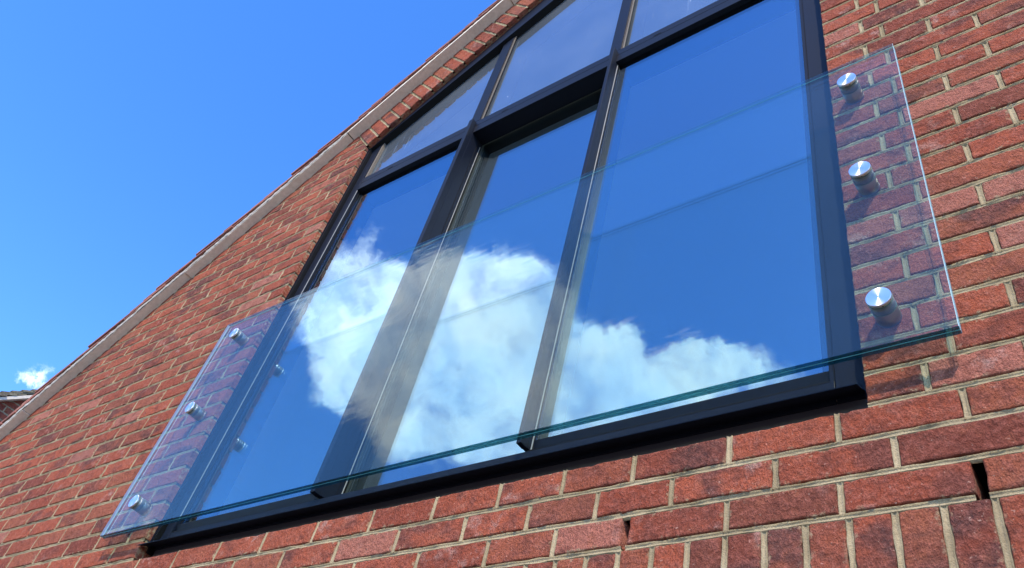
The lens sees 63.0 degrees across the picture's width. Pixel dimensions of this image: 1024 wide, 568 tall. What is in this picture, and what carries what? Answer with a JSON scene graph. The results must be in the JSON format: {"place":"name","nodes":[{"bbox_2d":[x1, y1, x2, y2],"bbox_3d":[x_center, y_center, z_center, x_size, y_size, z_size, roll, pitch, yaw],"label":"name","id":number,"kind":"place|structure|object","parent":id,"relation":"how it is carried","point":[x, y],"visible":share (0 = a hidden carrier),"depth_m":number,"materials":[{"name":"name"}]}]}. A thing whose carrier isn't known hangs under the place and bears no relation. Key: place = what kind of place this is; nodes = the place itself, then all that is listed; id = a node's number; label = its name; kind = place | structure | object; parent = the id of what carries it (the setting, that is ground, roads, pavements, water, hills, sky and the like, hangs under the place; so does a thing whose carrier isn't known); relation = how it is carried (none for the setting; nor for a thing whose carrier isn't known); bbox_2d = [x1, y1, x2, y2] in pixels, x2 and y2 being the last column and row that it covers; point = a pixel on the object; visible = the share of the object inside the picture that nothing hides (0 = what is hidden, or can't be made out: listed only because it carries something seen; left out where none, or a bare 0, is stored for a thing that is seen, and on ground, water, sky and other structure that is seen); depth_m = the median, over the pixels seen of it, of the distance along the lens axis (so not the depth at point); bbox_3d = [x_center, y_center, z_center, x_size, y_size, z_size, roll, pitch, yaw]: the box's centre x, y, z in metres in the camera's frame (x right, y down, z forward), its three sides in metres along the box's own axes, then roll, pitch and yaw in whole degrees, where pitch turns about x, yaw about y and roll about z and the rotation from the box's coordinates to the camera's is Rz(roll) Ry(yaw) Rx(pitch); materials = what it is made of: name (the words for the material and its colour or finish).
{"place":"outdoors","nodes":[
{"label":"outdoors","id":0,"kind":"place"},
{"bbox_2d":[0,389,36,421],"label":"brick house","id":1,"kind":"structure","parent":0,"point":[11,401],"depth_m":8.59,"materials":[{"name":"red"}]},
{"bbox_2d":[0,0,495,391],"label":"sky","id":2,"kind":"structure","parent":0,"point":[134,134],"materials":[{"name":"blue"}]},
{"bbox_2d":[0,0,1023,567],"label":"brick house","id":3,"kind":"structure","parent":0,"point":[762,236],"depth_m":3.32,"materials":[{"name":"red brick"}]},
{"bbox_2d":[138,0,867,556],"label":"window","id":4,"kind":"structure","parent":3,"relation":"in","point":[381,177],"depth_m":2.95,"materials":[{"name":"black metal"}]},
{"bbox_2d":[100,43,961,538],"bbox_3d":[-0.212,0.143,2.591,2.808,1.032,0.068,-20,-55,31],"label":"glass balustrade","id":5,"kind":"object","parent":3,"relation":"attached to","point":[884,307],"visible":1,"depth_m":1.95,"materials":[{"name":"clear glass"}]}
]}

